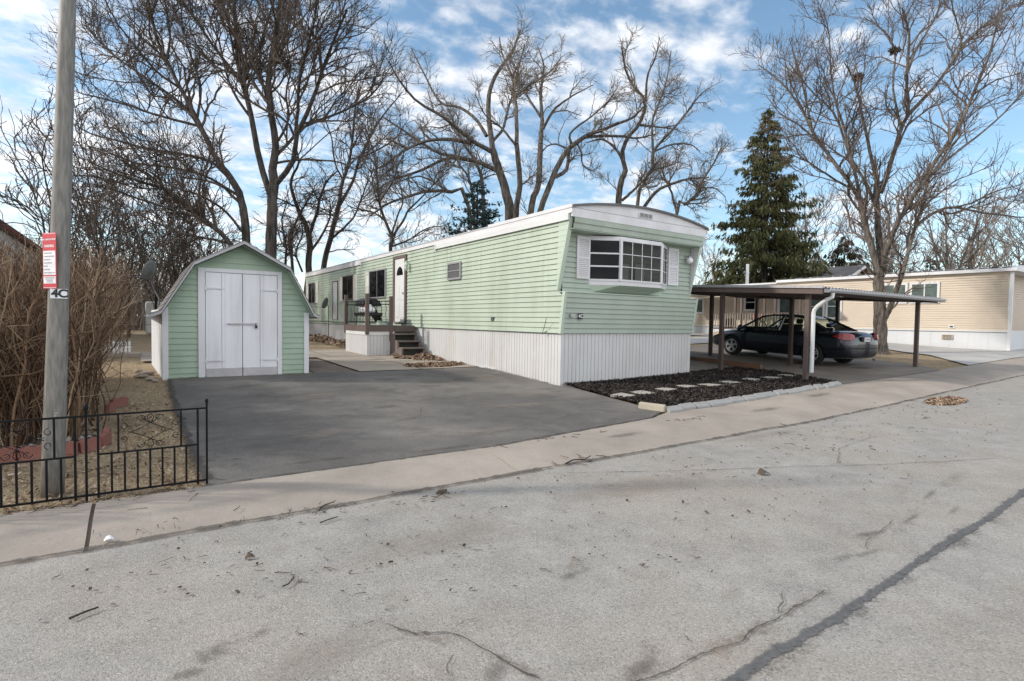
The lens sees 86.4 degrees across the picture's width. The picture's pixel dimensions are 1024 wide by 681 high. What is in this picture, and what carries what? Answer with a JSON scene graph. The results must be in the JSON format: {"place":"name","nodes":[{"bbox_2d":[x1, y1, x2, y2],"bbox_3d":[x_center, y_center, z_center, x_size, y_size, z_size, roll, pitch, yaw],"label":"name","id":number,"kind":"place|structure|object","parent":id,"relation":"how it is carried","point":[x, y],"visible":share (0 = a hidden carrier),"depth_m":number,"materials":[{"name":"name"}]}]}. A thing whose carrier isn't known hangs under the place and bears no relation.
{"place":"outdoors","nodes":[
{"label":"outdoors","id":0,"kind":"place"},
{"bbox_2d":[169,367,659,485],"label":"driveway","id":1,"kind":"structure","parent":0,"point":[263,426],"depth_m":7.21,"materials":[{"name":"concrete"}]},
{"bbox_2d":[166,379,212,477],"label":"gutter dirt","id":2,"kind":"structure","parent":1,"relation":"on","point":[193,452],"depth_m":5.54,"materials":[{"name":"soil"}]},
{"bbox_2d":[227,413,656,482],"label":"gutter dirt","id":3,"kind":"structure","parent":1,"relation":"on","point":[424,454],"depth_m":5.07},
{"bbox_2d":[0,376,1023,680],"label":"road","id":4,"kind":"structure","parent":0,"point":[608,608],"depth_m":2.90,"materials":[{"name":"asphalt"}]},
{"bbox_2d":[386,623,536,676],"bbox_3d":[-0.221,1.272,2.293,0.901,0.001,0.117,2,2,27],"label":"road crack","id":5,"kind":"object","parent":4,"relation":"on","point":[522,671],"visible":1,"depth_m":2.28,"materials":[{"name":"asphalt"}]},
{"bbox_2d":[0,400,959,642],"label":"twig litter","id":6,"kind":"object","parent":4,"relation":"on","point":[66,477],"visible":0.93,"depth_m":3.99,"materials":[{"name":"wood"}]},
{"bbox_2d":[0,363,1023,567],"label":"sidewalk","id":7,"kind":"structure","parent":4,"relation":"on","point":[38,533],"depth_m":4.43,"materials":[{"name":"concrete"}]},
{"bbox_2d":[85,504,95,550],"bbox_3d":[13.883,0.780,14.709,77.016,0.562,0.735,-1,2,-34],"label":"kerb joint","id":8,"kind":"object","parent":7,"relation":"on","point":[88,536],"visible":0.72,"depth_m":3.42,"materials":[{"name":"concrete"}]},
{"bbox_2d":[0,375,1021,563],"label":"gutter dirt","id":9,"kind":"structure","parent":7,"relation":"on","point":[214,525],"depth_m":4.19,"materials":[{"name":"soil"}]},
{"bbox_2d":[38,389,1000,620],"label":"leaf litter","id":10,"kind":"object","parent":4,"relation":"on","point":[442,551],"visible":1,"depth_m":3.60,"materials":[{"name":"plant"}]},
{"bbox_2d":[636,590,823,680],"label":"road crack","id":11,"kind":"object","parent":4,"relation":"on","point":[714,648],"visible":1,"depth_m":2.29,"materials":[{"name":"asphalt"}]},
{"bbox_2d":[560,458,989,472],"bbox_3d":[2.702,1.211,5.255,5.061,0.001,0.102,1,2,-10],"label":"road crack","id":12,"kind":"object","parent":4,"relation":"on","point":[793,466],"visible":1,"depth_m":5.27,"materials":[{"name":"asphalt"}]},
{"bbox_2d":[722,489,1023,680],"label":"tar strip","id":13,"kind":"object","parent":4,"relation":"on","point":[757,663],"visible":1,"depth_m":2.64,"materials":[{"name":"asphalt"}]},
{"bbox_2d":[763,495,1010,674],"bbox_3d":[3.082,1.277,3.664,6.804,0.001,0.279,-1,3,-36],"label":"road stain","id":14,"kind":"object","parent":4,"relation":"on","point":[887,578],"visible":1,"depth_m":2.68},
{"bbox_2d":[924,395,967,405],"bbox_3d":[7.546,1.042,9.463,1.296,0.104,0.515,-1,2,-34],"label":"leaf pile","id":15,"kind":"object","parent":4,"relation":"on","point":[947,400],"visible":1,"depth_m":9.32,"materials":[{"name":"brown plant"}]},
{"bbox_2d":[0,328,1023,514],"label":"ground","id":16,"kind":"structure","parent":0,"point":[141,341],"depth_m":6.32,"materials":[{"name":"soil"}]},
{"bbox_2d":[0,446,17,462],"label":"edging brick","id":17,"kind":"object","parent":16,"relation":"on","point":[4,451],"visible":0.82,"depth_m":4.73,"materials":[{"name":"brick"}]},
{"bbox_2d":[0,219,42,278],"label":"mobile home","id":18,"kind":"object","parent":16,"relation":"on","point":[11,231],"visible":0.02,"depth_m":15.65,"materials":[{"name":"brown plastic"}]},
{"bbox_2d":[0,95,53,235],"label":"bare sapling","id":19,"kind":"object","parent":16,"relation":"on","point":[34,190],"visible":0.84,"depth_m":13.47,"materials":[{"name":"brown plant"}]},
{"bbox_2d":[18,444,41,460],"bbox_3d":[-4.237,0.995,4.826,0.200,0.133,0.056,-1,0,-37],"label":"edging brick","id":20,"kind":"object","parent":16,"relation":"on","point":[35,451],"visible":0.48,"depth_m":4.79,"materials":[{"name":"brick"}]},
{"bbox_2d":[1,430,96,452],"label":"gravel","id":21,"kind":"structure","parent":16,"relation":"on","point":[39,436],"depth_m":5.34,"materials":[{"name":"gravel"}]},
{"bbox_2d":[5,370,107,446],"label":"leaf litter","id":22,"kind":"object","parent":16,"relation":"on","point":[69,437],"visible":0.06,"depth_m":5.96,"materials":[{"name":"brown plant"}]},
{"bbox_2d":[40,0,75,497],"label":"utility pole","id":23,"kind":"object","parent":16,"relation":"on","point":[56,373],"visible":0.82,"depth_m":3.88,"materials":[{"name":"wood"}]},
{"bbox_2d":[42,232,56,287],"bbox_3d":[-3.269,-0.565,3.851,0.142,0.392,0.004,2,2,20],"label":"notice sign","id":24,"kind":"object","parent":23,"relation":"attached to","point":[49,263],"visible":1,"depth_m":3.85,"materials":[{"name":"red paint"}]},
{"bbox_2d":[50,289,67,298],"bbox_3d":[-3.227,-0.334,3.882,0.098,0.068,0.003,-1,3,-40],"label":"number plate","id":25,"kind":"object","parent":23,"relation":"attached to","point":[58,293],"visible":1,"depth_m":3.88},
{"bbox_2d":[66,441,77,456],"bbox_3d":[-4.085,0.992,4.966,0.200,0.133,0.056,-1,0,-39],"label":"edging brick","id":26,"kind":"object","parent":16,"relation":"on","point":[69,447],"visible":0.38,"depth_m":4.98,"materials":[{"name":"brick"}]},
{"bbox_2d":[0,229,152,448],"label":"bare shrub","id":27,"kind":"object","parent":16,"relation":"on","point":[23,307],"visible":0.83,"depth_m":5.37,"materials":[{"name":"plant"}]},
{"bbox_2d":[78,437,100,453],"bbox_3d":[-3.988,0.986,5.140,0.056,0.133,0.170,-1,3,24],"label":"edging brick","id":28,"kind":"object","parent":16,"relation":"on","point":[92,443],"visible":0.87,"depth_m":5.12,"materials":[{"name":"brick"}]},
{"bbox_2d":[27,138,159,296],"bbox_3d":[-15.125,-3.908,19.710,4.177,7.985,4.620,0,2,-21],"label":"bare tree","id":29,"kind":"object","parent":16,"relation":"on","point":[109,237],"visible":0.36,"depth_m":20.17,"materials":[{"name":"brown plant"}]},
{"bbox_2d":[22,164,180,291],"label":"bare tree","id":30,"kind":"object","parent":16,"relation":"on","point":[136,281],"visible":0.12,"depth_m":24.10,"materials":[{"name":"brown plant"}]},
{"bbox_2d":[0,402,204,514],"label":"leaf litter","id":31,"kind":"object","parent":16,"relation":"on","point":[93,471],"visible":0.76,"depth_m":4.60,"materials":[{"name":"brown plant"}]},
{"bbox_2d":[0,398,208,507],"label":"iron fence","id":32,"kind":"object","parent":16,"relation":"on","point":[85,416],"visible":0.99,"depth_m":3.79,"materials":[{"name":"metal"}]},
{"bbox_2d":[99,432,111,446],"bbox_3d":[-4.017,0.975,5.374,0.056,0.133,0.160,1,0,-13],"label":"edging brick","id":33,"kind":"object","parent":16,"relation":"on","point":[105,438],"visible":0.8,"depth_m":5.34,"materials":[{"name":"brick"}]},
{"bbox_2d":[104,402,115,413],"bbox_3d":[-5.144,0.857,6.974,0.056,0.133,0.200,3,-1,-13],"label":"edging brick","id":34,"kind":"object","parent":16,"relation":"on","point":[112,406],"visible":0.7,"depth_m":6.95,"materials":[{"name":"brick"}]},
{"bbox_2d":[0,80,232,343],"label":"bare tree","id":35,"kind":"object","parent":16,"relation":"on","point":[96,214],"visible":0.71,"depth_m":17.28,"materials":[{"name":"brown plant"}]},
{"bbox_2d":[102,340,131,352],"bbox_3d":[-10.529,0.159,14.406,0.770,0.323,0.030,-1,2,-34],"label":"picket fence","id":36,"kind":"object","parent":16,"relation":"on","point":[129,347],"visible":0.27,"depth_m":14.53,"materials":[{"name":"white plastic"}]},
{"bbox_2d":[110,397,128,407],"bbox_3d":[-5.256,0.826,7.294,0.056,0.133,0.220,3,3,15],"label":"edging brick","id":37,"kind":"object","parent":16,"relation":"on","point":[121,401],"visible":0.87,"depth_m":7.29,"materials":[{"name":"brick"}]},
{"bbox_2d":[102,352,141,357],"bbox_3d":[-9.615,0.370,13.325,0.920,0.150,0.200,-1,2,-34],"label":"kerb stone","id":38,"kind":"object","parent":16,"relation":"on","point":[132,354],"visible":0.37,"depth_m":13.35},
{"bbox_2d":[43,149,207,336],"bbox_3d":[-16.700,-4.239,23.886,5.892,8.285,4.602,-1,2,-34],"label":"bare tree","id":39,"kind":"object","parent":16,"relation":"on","point":[132,264],"visible":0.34,"depth_m":23.38,"materials":[{"name":"brown plant"}]},
{"bbox_2d":[145,302,161,333],"bbox_3d":[-16.665,-1.083,26.378,1.800,1.550,0.400,-1,2,-34],"label":"white trailer","id":40,"kind":"object","parent":16,"relation":"on","point":[149,306],"visible":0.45,"depth_m":25.79,"materials":[{"name":"plastic"}]},
{"bbox_2d":[107,175,209,309],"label":"bare tree","id":41,"kind":"object","parent":16,"relation":"on","point":[150,257],"visible":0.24,"depth_m":25.43,"materials":[{"name":"brown plant"}]},
{"bbox_2d":[133,197,239,292],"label":"bare tree","id":42,"kind":"object","parent":16,"relation":"on","point":[233,236],"visible":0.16,"depth_m":29.17,"materials":[{"name":"brown plant"}]},
{"bbox_2d":[114,126,260,300],"bbox_3d":[-13.318,-4.119,22.328,6.744,8.265,5.136,3,3,44],"label":"bare tree","id":43,"kind":"object","parent":16,"relation":"on","point":[172,265],"visible":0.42,"depth_m":22.05,"materials":[{"name":"brown plant"}]},
{"bbox_2d":[137,187,251,287],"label":"bare tree","id":44,"kind":"object","parent":16,"relation":"on","point":[212,244],"visible":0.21,"depth_m":25.28,"materials":[{"name":"brown plant"}]},
{"bbox_2d":[15,0,435,265],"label":"bare tree","id":45,"kind":"object","parent":16,"relation":"on","point":[283,12],"visible":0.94,"depth_m":20.13,"materials":[{"name":"brown plant"}]},
{"bbox_2d":[146,241,320,379],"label":"shed","id":46,"kind":"structure","parent":16,"relation":"on","point":[242,308],"depth_m":10.20,"materials":[{"name":"green"}]},
{"bbox_2d":[123,260,159,306],"bbox_3d":[-8.166,-0.615,12.188,0.435,2.394,0.868,1,2,9],"label":"satellite dish","id":47,"kind":"object","parent":46,"relation":"attached to","point":[148,269],"visible":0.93,"depth_m":12.34,"materials":[{"name":"metal"}]},
{"bbox_2d":[204,272,242,376],"bbox_3d":[-5.330,-0.285,10.078,0.622,1.918,0.040,-1,2,-34],"label":"door","id":48,"kind":"structure","parent":46,"relation":"in","point":[223,290],"depth_m":10.07,"materials":[{"name":"paint"}]},
{"bbox_2d":[242,274,277,375],"bbox_3d":[-4.812,-0.290,10.432,0.624,1.918,0.040,-1,2,-34],"label":"door","id":49,"kind":"structure","parent":46,"relation":"in","point":[260,292],"depth_m":10.42,"materials":[{"name":"paint"}]},
{"bbox_2d":[249,134,363,295],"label":"bare tree","id":50,"kind":"object","parent":16,"relation":"on","point":[293,231],"visible":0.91,"depth_m":28.30,"materials":[{"name":"brown plant"}]},
{"bbox_2d":[140,349,474,370],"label":"patio","id":51,"kind":"structure","parent":16,"relation":"on","point":[356,361],"depth_m":13.71,"materials":[{"name":"concrete"}]},
{"bbox_2d":[344,293,425,355],"bbox_3d":[-3.791,-0.452,16.102,1.475,1.820,2.846,-1,2,-34],"label":"porch","id":52,"kind":"object","parent":51,"relation":"on","point":[363,340],"visible":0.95,"depth_m":15.60,"materials":[{"name":"white plastic"}]},
{"bbox_2d":[354,298,382,324],"bbox_3d":[-4.328,-0.871,16.451,0.591,0.805,1.000,-1,2,-34],"label":"barbecue grill","id":53,"kind":"object","parent":52,"relation":"on","point":[377,318],"visible":0.6,"depth_m":16.24,"materials":[{"name":"black metal"}]},
{"bbox_2d":[390,353,444,360],"bbox_3d":[-2.690,0.421,14.781,2.125,0.242,0.911,2,2,27],"label":"leaf pile","id":54,"kind":"object","parent":51,"relation":"on","point":[425,356],"visible":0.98,"depth_m":14.47,"materials":[{"name":"brown plant"}]},
{"bbox_2d":[404,361,466,366],"bbox_3d":[-1.802,0.569,13.044,1.641,0.156,0.816,-1,2,-34],"label":"leaf pile","id":55,"kind":"object","parent":51,"relation":"on","point":[437,364],"visible":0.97,"depth_m":12.84,"materials":[{"name":"brown plant"}]},
{"bbox_2d":[309,334,345,346],"bbox_3d":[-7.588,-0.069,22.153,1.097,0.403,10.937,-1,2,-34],"label":"leaf pile","id":56,"kind":"object","parent":16,"relation":"on","point":[327,339],"visible":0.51,"depth_m":21.56,"materials":[{"name":"brown plant"}]},
{"bbox_2d":[309,358,356,372],"bbox_3d":[-4.516,0.570,12.611,0.878,0.067,3.361,-1,2,-34],"label":"dirt strip","id":57,"kind":"object","parent":16,"relation":"on","point":[316,365],"visible":0.64,"depth_m":12.15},
{"bbox_2d":[308,64,429,268],"bbox_3d":[-8.433,-8.484,31.363,4.894,16.465,6.717,2,2,28],"label":"bare tree","id":58,"kind":"object","parent":16,"relation":"on","point":[327,251],"visible":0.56,"depth_m":30.72,"materials":[{"name":"brown plant"}]},
{"bbox_2d":[322,100,468,251],"bbox_3d":[-5.796,-5.773,27.142,7.584,11.363,4.561,1,2,-9],"label":"bare tree","id":59,"kind":"object","parent":16,"relation":"on","point":[392,236],"visible":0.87,"depth_m":27.00,"materials":[{"name":"brown plant"}]},
{"bbox_2d":[363,208,466,254],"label":"bare tree","id":60,"kind":"object","parent":16,"relation":"on","point":[393,212],"visible":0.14,"depth_m":40.99,"materials":[{"name":"beige plant"}]},
{"bbox_2d":[11,212,891,330],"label":"wood","id":61,"kind":"object","parent":16,"relation":"on","point":[140,310],"visible":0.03,"depth_m":33.49,"materials":[{"name":"plant"}]},
{"bbox_2d":[441,179,502,237],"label":"evergreen tree","id":62,"kind":"object","parent":16,"relation":"on","point":[483,220],"visible":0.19,"depth_m":27.52,"materials":[{"name":"green plant"}]},
{"bbox_2d":[305,203,708,385],"bbox_3d":[-2.916,-1.362,19.646,4.243,4.110,20.098,-1,2,-34],"label":"mobile home","id":63,"kind":"object","parent":16,"relation":"on","point":[571,292],"visible":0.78,"depth_m":11.95,"materials":[{"name":"green"}]},
{"bbox_2d":[308,282,315,303],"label":"window","id":64,"kind":"structure","parent":63,"relation":"in","point":[311,286],"depth_m":25.63,"materials":[{"name":"metal"}]},
{"bbox_2d":[332,281,337,319],"bbox_3d":[-7.373,-1.673,22.713,0.030,1.595,0.710,-1,2,-34],"label":"service door","id":65,"kind":"structure","parent":63,"relation":"in","point":[335,283],"depth_m":22.68,"materials":[{"name":"white plastic"}]},
{"bbox_2d":[342,274,353,299],"bbox_3d":[-6.416,-2.065,21.289,0.048,0.950,1.270,-1,2,-34],"label":"window","id":66,"kind":"structure","parent":63,"relation":"in","point":[347,281],"depth_m":21.20,"materials":[{"name":"glass"}]},
{"bbox_2d":[369,268,386,297],"bbox_3d":[-4.611,-1.937,18.643,0.048,0.980,1.560,-1,2,-34],"label":"window","id":67,"kind":"structure","parent":63,"relation":"in","point":[377,278],"depth_m":18.59,"materials":[{"name":"glass"}]},
{"bbox_2d":[393,254,406,322],"bbox_3d":[-3.523,-1.603,17.033,0.070,2.100,1.030,-1,2,-34],"label":"door","id":68,"kind":"structure","parent":63,"relation":"in","point":[399,273],"depth_m":17.02,"materials":[{"name":"white plastic"}]},
{"bbox_2d":[447,261,461,279],"bbox_3d":[-1.493,-1.798,14.072,0.048,0.445,0.710,-1,2,-34],"label":"window","id":69,"kind":"structure","parent":63,"relation":"in","point":[454,269],"depth_m":14.04,"materials":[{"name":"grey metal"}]},
{"bbox_2d":[587,236,667,295],"bbox_3d":[2.609,-1.555,11.551,2.425,1.125,0.393,-1,2,-34],"label":"bay window","id":70,"kind":"structure","parent":63,"relation":"in","point":[623,265],"depth_m":11.21,"materials":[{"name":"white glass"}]},
{"bbox_2d":[351,5,669,229],"bbox_3d":[-0.482,-10.169,31.779,17.737,19.728,9.990,1,2,3],"label":"bare tree","id":71,"kind":"object","parent":16,"relation":"on","point":[511,210],"visible":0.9,"depth_m":31.04,"materials":[{"name":"beige plant"}]},
{"bbox_2d":[638,402,665,411],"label":"edging block","id":72,"kind":"structure","parent":16,"relation":"on","point":[653,406],"depth_m":8.00,"materials":[{"name":"beige concrete"}]},
{"bbox_2d":[578,20,738,223],"bbox_3d":[8.873,-9.312,32.856,9.358,17.889,7.520,1,2,-6],"label":"bare tree","id":73,"kind":"object","parent":16,"relation":"on","point":[656,166],"visible":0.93,"depth_m":32.42,"materials":[{"name":"beige plant"}]},
{"bbox_2d":[665,405,683,412],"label":"edging block","id":74,"kind":"structure","parent":16,"relation":"on","point":[674,408],"depth_m":7.93,"materials":[{"name":"grey concrete"}]},
{"bbox_2d":[690,336,708,343],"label":"lane","id":75,"kind":"structure","parent":16,"relation":"on","point":[704,339],"depth_m":25.16,"materials":[{"name":"concrete"}]},
{"bbox_2d":[564,366,835,405],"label":"mulch","id":76,"kind":"object","parent":16,"relation":"on","point":[650,383],"visible":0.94,"depth_m":10.64,"materials":[{"name":"wood"}]},
{"bbox_2d":[693,401,710,408],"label":"edging block","id":77,"kind":"structure","parent":16,"relation":"on","point":[703,404],"depth_m":8.34,"materials":[{"name":"grey concrete"}]},
{"bbox_2d":[695,233,737,284],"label":"bare tree","id":78,"kind":"object","parent":16,"relation":"on","point":[714,258],"visible":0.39,"depth_m":44.89,"materials":[{"name":"beige plant"}]},
{"bbox_2d":[690,294,803,332],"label":"deck","id":79,"kind":"structure","parent":16,"relation":"on","point":[741,313],"depth_m":27.88,"materials":[{"name":"brown paint"}]},
{"bbox_2d":[698,106,831,284],"bbox_3d":[16.594,-7.671,35.677,10.194,15.160,10.698,-1,2,-34],"label":"spruce tree","id":80,"kind":"object","parent":16,"relation":"on","point":[775,257],"visible":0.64,"depth_m":34.98,"materials":[{"name":"green plant"}]},
{"bbox_2d":[704,159,849,267],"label":"bare tree","id":81,"kind":"object","parent":16,"relation":"on","point":[823,199],"visible":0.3,"depth_m":41.66,"materials":[{"name":"brown plant"}]},
{"bbox_2d":[721,265,870,283],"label":"house","id":82,"kind":"structure","parent":16,"relation":"on","point":[844,270],"depth_m":37.07,"materials":[{"name":"beige"}]},
{"bbox_2d":[690,345,937,382],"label":"carport slab","id":83,"kind":"structure","parent":16,"relation":"on","point":[833,369],"depth_m":14.56,"materials":[{"name":"concrete"}]},
{"bbox_2d":[690,356,762,368],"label":"timber beam","id":84,"kind":"structure","parent":83,"relation":"on","point":[739,364],"depth_m":14.43,"materials":[{"name":"wood"}]},
{"bbox_2d":[713,314,878,364],"bbox_3d":[8.235,-0.123,16.280,1.962,1.351,4.546,0,5,-30],"label":"parked car","id":85,"kind":"object","parent":83,"relation":"on","point":[841,343],"visible":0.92,"depth_m":15.42,"materials":[{"name":"black paint"}]},
{"bbox_2d":[691,285,946,378],"bbox_3d":[7.216,-0.373,15.255,6.282,2.350,6.115,-1,2,-34],"label":"carport","id":86,"kind":"object","parent":83,"relation":"on","point":[806,293],"visible":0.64,"depth_m":13.13,"materials":[{"name":"brown paint"}]},
{"bbox_2d":[776,205,857,267],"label":"bare tree","id":87,"kind":"object","parent":16,"relation":"on","point":[825,235],"visible":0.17,"depth_m":45.13,"materials":[{"name":"beige plant"}]},
{"bbox_2d":[822,235,885,272],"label":"spruce tree","id":88,"kind":"object","parent":16,"relation":"on","point":[836,262],"visible":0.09,"depth_m":41.91,"materials":[{"name":"green plant"}]},
{"bbox_2d":[690,264,1023,350],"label":"mobile home","id":89,"kind":"object","parent":16,"relation":"on","point":[981,308],"visible":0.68,"depth_m":22.59,"materials":[{"name":"beige"}]},
{"bbox_2d":[696,298,703,313],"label":"window","id":90,"kind":"structure","parent":89,"relation":"in","point":[700,307],"depth_m":31.95,"materials":[{"name":"white plastic"}]},
{"bbox_2d":[744,298,755,310],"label":"window","id":91,"kind":"structure","parent":89,"relation":"in","point":[749,303],"depth_m":29.38,"materials":[{"name":"white plastic"}]},
{"bbox_2d":[777,299,789,324],"bbox_3d":[13.939,-1.539,27.763,0.040,1.750,0.850,-1,2,-34],"label":"door","id":92,"kind":"structure","parent":89,"relation":"in","point":[783,304],"depth_m":27.83,"materials":[{"name":"white plastic"}]},
{"bbox_2d":[811,300,824,316],"bbox_3d":[14.816,-1.653,26.460,0.050,1.220,0.720,-1,2,-34],"label":"window","id":93,"kind":"structure","parent":89,"relation":"in","point":[820,311],"depth_m":26.39,"materials":[{"name":"white plastic"}]},
{"bbox_2d":[825,300,841,318],"bbox_3d":[15.256,-1.624,25.816,0.050,1.220,0.720,-1,2,-34],"label":"window","id":94,"kind":"structure","parent":89,"relation":"in","point":[830,305],"depth_m":25.90,"materials":[{"name":"white plastic"}]},
{"bbox_2d":[884,283,907,303],"bbox_3d":[16.666,-2.043,23.742,0.050,0.890,0.980,-1,2,-34],"label":"window","id":95,"kind":"structure","parent":89,"relation":"in","point":[890,288],"depth_m":23.56,"materials":[{"name":"white plastic"}]},
{"bbox_2d":[909,281,939,303],"bbox_3d":[17.285,-2.001,22.835,0.050,0.890,1.060,-1,2,-34],"label":"window","id":96,"kind":"structure","parent":89,"relation":"in","point":[934,291],"depth_m":22.76,"materials":[{"name":"white plastic"}]},
{"bbox_2d":[690,333,1023,364],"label":"neighbour drive","id":97,"kind":"structure","parent":16,"relation":"on","point":[968,356],"depth_m":19.50,"materials":[{"name":"concrete"}]},
{"bbox_2d":[726,0,1023,354],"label":"bare tree","id":98,"kind":"object","parent":16,"relation":"on","point":[879,255],"visible":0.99,"depth_m":19.11,"materials":[{"name":"brown plant"}]},
{"bbox_2d":[887,45,902,55],"bbox_3d":[13.479,-10.217,19.197,0.441,0.395,0.444,-1,2,-34],"label":"nest","id":99,"kind":"object","parent":98,"relation":"in","point":[893,49],"visible":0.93,"depth_m":19.13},
{"bbox_2d":[831,177,948,272],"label":"bare tree","id":100,"kind":"object","parent":16,"relation":"on","point":[885,236],"visible":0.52,"depth_m":39.48,"materials":[{"name":"brown plant"}]},
{"bbox_2d":[856,223,936,272],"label":"bare tree","id":101,"kind":"object","parent":16,"relation":"on","point":[890,270],"visible":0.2,"depth_m":45.16,"materials":[{"name":"beige plant"}]},
{"bbox_2d":[894,178,1023,271],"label":"bare tree","id":102,"kind":"object","parent":16,"relation":"on","point":[982,253],"visible":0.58,"depth_m":39.72,"materials":[{"name":"beige plant"}]},
{"bbox_2d":[912,171,1023,270],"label":"bare tree","id":103,"kind":"object","parent":16,"relation":"on","point":[972,250],"visible":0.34,"depth_m":43.80,"materials":[{"name":"beige plant"}]},
{"bbox_2d":[938,198,1023,267],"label":"bare tree","id":104,"kind":"object","parent":16,"relation":"on","point":[1011,239],"visible":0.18,"depth_m":48.03,"materials":[{"name":"beige plant"}]},
{"bbox_2d":[950,187,1023,266],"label":"bare tree","id":105,"kind":"object","parent":16,"relation":"on","point":[1009,232],"visible":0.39,"depth_m":43.43,"materials":[{"name":"beige plant"}]},
{"bbox_2d":[0,0,1023,315],"label":"sky","id":106,"kind":"structure","parent":0,"point":[702,32],"materials":[{"name":"blue"}]},
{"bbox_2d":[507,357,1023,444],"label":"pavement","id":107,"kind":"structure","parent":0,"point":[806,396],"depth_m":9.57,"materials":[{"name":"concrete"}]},
{"bbox_2d":[678,402,695,409],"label":"edging block","id":108,"kind":"structure","parent":107,"relation":"on","point":[688,406],"depth_m":8.16,"materials":[{"name":"grey concrete"}]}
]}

